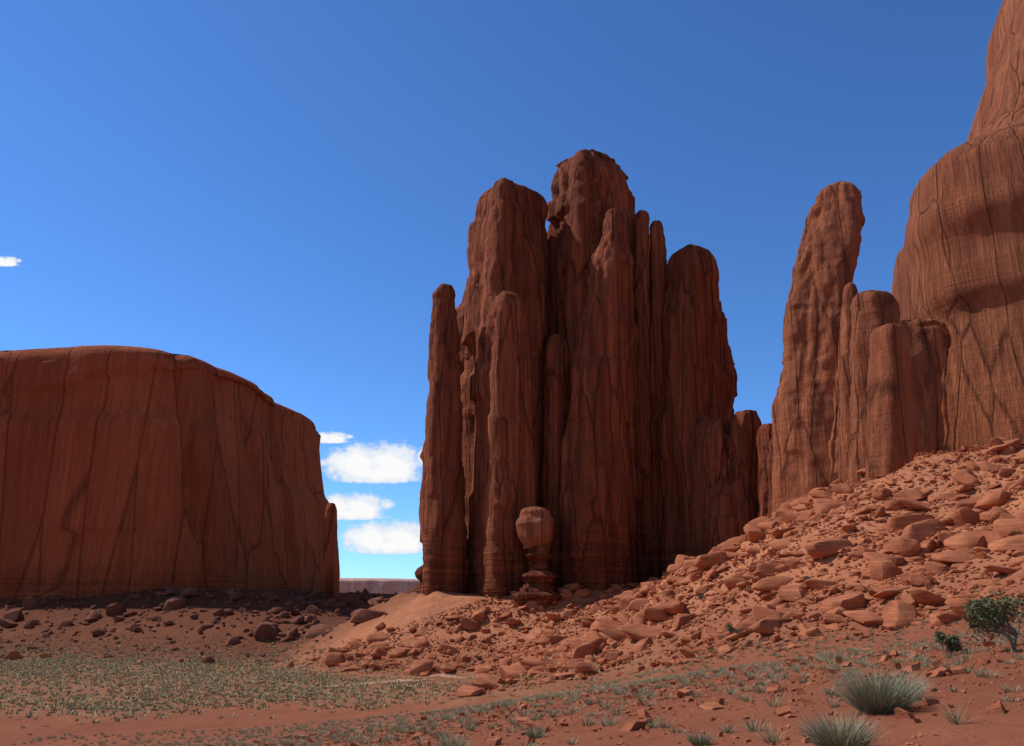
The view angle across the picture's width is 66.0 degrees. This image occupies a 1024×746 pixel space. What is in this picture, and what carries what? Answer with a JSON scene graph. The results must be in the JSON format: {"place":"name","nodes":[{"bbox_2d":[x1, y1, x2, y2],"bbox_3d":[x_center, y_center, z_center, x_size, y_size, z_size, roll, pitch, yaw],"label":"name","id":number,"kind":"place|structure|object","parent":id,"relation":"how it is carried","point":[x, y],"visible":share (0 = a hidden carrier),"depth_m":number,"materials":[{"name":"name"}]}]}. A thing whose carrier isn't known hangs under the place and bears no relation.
{"place":"outdoors","nodes":[
{"label":"outdoors","id":0,"kind":"place"},
{"bbox_2d":[0,256,21,266],"bbox_3d":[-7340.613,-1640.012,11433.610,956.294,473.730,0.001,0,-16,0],"label":"cloud","id":1,"kind":"structure","parent":0,"point":[9,261],"depth_m":11426.50,"materials":[{"name":"white"}]},
{"bbox_2d":[319,432,352,442],"bbox_3d":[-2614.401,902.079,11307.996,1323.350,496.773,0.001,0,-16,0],"label":"cloud","id":2,"kind":"structure","parent":0,"point":[336,437],"depth_m":11301.35,"materials":[{"name":"white"}]},
{"bbox_2d":[327,493,394,519],"bbox_3d":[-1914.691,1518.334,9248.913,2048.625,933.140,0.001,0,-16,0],"label":"cloud","id":3,"kind":"structure","parent":0,"point":[355,506],"depth_m":9235.47,"materials":[{"name":"white"}]},
{"bbox_2d":[324,441,422,483],"bbox_3d":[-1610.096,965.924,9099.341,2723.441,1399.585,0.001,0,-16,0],"label":"cloud","id":4,"kind":"structure","parent":0,"point":[382,463],"depth_m":9073.59,"materials":[{"name":"white"}]},
{"bbox_2d":[342,519,422,553],"bbox_3d":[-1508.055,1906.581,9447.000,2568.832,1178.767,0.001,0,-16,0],"label":"cloud","id":5,"kind":"structure","parent":0,"point":[395,537],"depth_m":9425.71,"materials":[{"name":"white"}]},
{"bbox_2d":[0,579,774,722],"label":"grass field","id":6,"kind":"structure","parent":0,"point":[62,660],"depth_m":114.66,"materials":[{"name":"green plant"}]},
{"bbox_2d":[325,673,473,686],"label":"dirt path","id":7,"kind":"structure","parent":0,"point":[441,675],"depth_m":120.81,"materials":[{"name":"soil"}]},
{"bbox_2d":[20,603,799,727],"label":"rocks","id":8,"kind":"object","parent":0,"point":[574,692],"depth_m":65.75,"materials":[{"name":"brown stone"}]},
{"bbox_2d":[0,0,1002,578],"label":"sky","id":9,"kind":"structure","parent":0,"point":[278,196],"materials":[{"name":"blue"}]},
{"bbox_2d":[0,446,1023,745],"bbox_3d":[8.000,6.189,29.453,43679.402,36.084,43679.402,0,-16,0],"label":"terrain ground","id":10,"kind":"structure","parent":0,"point":[404,610],"depth_m":78.96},
{"bbox_2d":[0,345,328,599],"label":"butte","id":11,"kind":"object","parent":10,"relation":"on","point":[125,469],"visible":0.92,"depth_m":234.11,"materials":[{"name":"brown stone"}]},
{"bbox_2d":[0,584,397,663],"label":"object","id":12,"kind":"object","parent":10,"relation":"on","point":[265,628],"visible":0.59,"depth_m":196.44,"materials":[{"name":"brown stone"}]},
{"bbox_2d":[3,622,607,689],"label":"loose boulders","id":13,"kind":"object","parent":10,"relation":"on","point":[334,658],"visible":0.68,"depth_m":138.29,"materials":[{"name":"brown stone"}]},
{"bbox_2d":[322,503,339,600],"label":"rock pillar","id":14,"kind":"structure","parent":10,"relation":"on","point":[331,578],"depth_m":237.15,"materials":[{"name":"brown stone"}]},
{"bbox_2d":[339,578,419,593],"bbox_3d":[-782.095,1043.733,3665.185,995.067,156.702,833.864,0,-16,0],"label":"mesa","id":15,"kind":"structure","parent":10,"relation":"on","point":[384,585],"depth_m":3344.04,"materials":[{"name":"stone"}]},
{"bbox_2d":[419,283,468,595],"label":"spire","id":16,"kind":"structure","parent":10,"relation":"on","point":[442,508],"depth_m":166.49,"materials":[{"name":"brown stone"}]},
{"bbox_2d":[428,728,477,745],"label":"clump","id":17,"kind":"object","parent":10,"relation":"on","point":[455,742],"visible":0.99,"depth_m":16.45,"materials":[{"name":"green plant"}]},
{"bbox_2d":[460,177,549,593],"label":"spire","id":18,"kind":"structure","parent":10,"relation":"on","point":[507,249],"depth_m":181.40,"materials":[{"name":"brown stone"}]},
{"bbox_2d":[478,291,536,598],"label":"spire","id":19,"kind":"structure","parent":10,"relation":"on","point":[508,494],"depth_m":162.72,"materials":[{"name":"brown stone"}]},
{"bbox_2d":[12,583,1023,745],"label":"grass","id":20,"kind":"structure","parent":10,"relation":"on","point":[617,691],"depth_m":33.06,"materials":[{"name":"green plant"}]},
{"bbox_2d":[521,726,549,737],"bbox_3d":[0.513,7.788,17.175,0.745,0.300,0.771,0,-16,0],"label":"grass tuft","id":21,"kind":"object","parent":10,"relation":"on","point":[535,733],"visible":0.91,"depth_m":17.11,"materials":[{"name":"green plant"}]},
{"bbox_2d":[510,545,562,606],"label":"rock pedestal","id":22,"kind":"object","parent":10,"relation":"on","point":[537,580],"visible":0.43,"depth_m":149.91,"materials":[{"name":"brown stone"}]},
{"bbox_2d":[515,506,553,549],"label":"balanced rock","id":23,"kind":"object","parent":22,"relation":"on","point":[534,525],"visible":0.99,"depth_m":152.84,"materials":[{"name":"brown stone"}]},
{"bbox_2d":[540,334,570,591],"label":"spire","id":24,"kind":"structure","parent":10,"relation":"on","point":[557,397],"depth_m":171.57,"materials":[{"name":"brown stone"}]},
{"bbox_2d":[411,266,737,593],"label":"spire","id":25,"kind":"object","parent":10,"relation":"on","point":[731,384],"visible":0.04,"depth_m":190.03,"materials":[{"name":"brown stone"}]},
{"bbox_2d":[584,699,593,704],"bbox_3d":[2.738,11.577,27.799,0.560,0.236,0.515,-5,-17,16],"label":"grass tuft","id":26,"kind":"object","parent":10,"relation":"on","point":[588,703],"visible":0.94,"depth_m":27.72,"materials":[{"name":"green plant"}]},
{"bbox_2d":[547,149,634,396],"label":"spire","id":27,"kind":"structure","parent":10,"relation":"on","point":[589,188],"depth_m":189.79,"materials":[{"name":"brown stone"}]},
{"bbox_2d":[559,208,639,591],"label":"spire","id":28,"kind":"structure","parent":10,"relation":"on","point":[599,485],"depth_m":164.19,"materials":[{"name":"brown stone"}]},
{"bbox_2d":[192,623,1023,745],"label":"pebbles","id":29,"kind":"object","parent":10,"relation":"on","point":[996,707],"visible":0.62,"depth_m":23.81,"materials":[{"name":"brown stone"}]},
{"bbox_2d":[633,210,653,584],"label":"spire","id":30,"kind":"structure","parent":10,"relation":"on","point":[644,544],"depth_m":177.37,"materials":[{"name":"brown stone"}]},
{"bbox_2d":[649,220,666,579],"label":"spire","id":31,"kind":"structure","parent":10,"relation":"on","point":[657,268],"depth_m":181.83,"materials":[{"name":"brown stone"}]},
{"bbox_2d":[300,443,1023,696],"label":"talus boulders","id":32,"kind":"object","parent":10,"relation":"on","point":[721,599],"visible":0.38,"depth_m":87.77,"materials":[{"name":"brown stone"}]},
{"bbox_2d":[307,437,1023,696],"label":"talus boulders","id":33,"kind":"object","parent":10,"relation":"on","point":[1006,534],"visible":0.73,"depth_m":85.70,"materials":[{"name":"brown stone"}]},
{"bbox_2d":[656,244,726,578],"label":"spire","id":34,"kind":"structure","parent":10,"relation":"on","point":[693,387],"depth_m":173.41,"materials":[{"name":"brown stone"}]},
{"bbox_2d":[679,726,714,745],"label":"grass tuft","id":35,"kind":"object","parent":10,"relation":"on","point":[702,741],"visible":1,"depth_m":12.98,"materials":[{"name":"green plant"}]},
{"bbox_2d":[681,417,716,556],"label":"spire","id":36,"kind":"structure","parent":10,"relation":"on","point":[688,548],"depth_m":162.74,"materials":[{"name":"brown stone"}]},
{"bbox_2d":[692,418,731,556],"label":"rock pillar","id":37,"kind":"structure","parent":10,"relation":"on","point":[712,450],"depth_m":158.12,"materials":[{"name":"brown stone"}]},
{"bbox_2d":[703,456,756,554],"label":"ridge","id":38,"kind":"structure","parent":10,"relation":"on","point":[721,523],"depth_m":151.12,"materials":[{"name":"brown stone"}]},
{"bbox_2d":[726,623,742,640],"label":"shrub","id":39,"kind":"object","parent":10,"relation":"on","point":[730,626],"depth_m":66.31,"materials":[{"name":"green plant"}]},
{"bbox_2d":[728,410,761,536],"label":"rock pillar","id":40,"kind":"structure","parent":10,"relation":"on","point":[743,449],"depth_m":152.62,"materials":[{"name":"brown stone"}]},
{"bbox_2d":[756,423,771,517],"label":"rock pillar","id":41,"kind":"structure","parent":10,"relation":"on","point":[763,437],"depth_m":149.14,"materials":[{"name":"brown stone"}]},
{"bbox_2d":[767,425,773,517],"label":"rock pillar","id":42,"kind":"structure","parent":10,"relation":"on","point":[770,459],"depth_m":144.83,"materials":[{"name":"brown stone"}]},
{"bbox_2d":[771,181,864,515],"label":"needle","id":43,"kind":"object","parent":10,"relation":"on","point":[823,272],"visible":0.64,"depth_m":141.35,"materials":[{"name":"brown stone"}]},
{"bbox_2d":[787,702,889,745],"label":"clump","id":44,"kind":"object","parent":10,"relation":"on","point":[825,736],"visible":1,"depth_m":10.87,"materials":[{"name":"green plant"}]},
{"bbox_2d":[837,282,857,481],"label":"rock pillar","id":45,"kind":"structure","parent":10,"relation":"on","point":[850,291],"depth_m":127.85,"materials":[{"name":"brown stone"}]},
{"bbox_2d":[848,290,899,485],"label":"rock pillar","id":46,"kind":"structure","parent":10,"relation":"on","point":[871,311],"depth_m":115.72,"materials":[{"name":"brown stone"}]},
{"bbox_2d":[813,661,936,713],"bbox_3d":[6.881,5.881,14.970,2.403,1.015,2.369,0,-16,0],"label":"clump","id":47,"kind":"object","parent":10,"relation":"on","point":[882,699],"visible":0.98,"depth_m":14.58,"materials":[{"name":"green plant"}]},
{"bbox_2d":[864,323,914,482],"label":"rock pillar","id":48,"kind":"structure","parent":10,"relation":"on","point":[890,434],"depth_m":109.35,"materials":[{"name":"brown stone"}]},
{"bbox_2d":[828,318,951,482],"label":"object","id":49,"kind":"object","parent":10,"relation":"on","point":[930,341],"visible":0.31,"depth_m":130.34,"materials":[{"name":"brown stone"}]},
{"bbox_2d":[874,668,935,699],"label":"dry grass","id":50,"kind":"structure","parent":10,"relation":"on","point":[921,688],"depth_m":16.10,"materials":[{"name":"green plant"}]},
{"bbox_2d":[934,630,961,653],"bbox_3d":[15.815,9.816,28.543,0.969,0.976,0.618,0,-16,0],"label":"shrub","id":51,"kind":"object","parent":10,"relation":"on","point":[955,644],"depth_m":28.53,"materials":[{"name":"green plant"}]},
{"bbox_2d":[891,0,1023,451],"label":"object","id":52,"kind":"structure","parent":10,"relation":"on","point":[959,268],"depth_m":139.87,"materials":[{"name":"brown stone"}]},
{"bbox_2d":[960,591,1023,651],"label":"juniper bush","id":53,"kind":"object","parent":10,"relation":"on","point":[972,614],"depth_m":26.38,"materials":[{"name":"green plant"}]}
]}

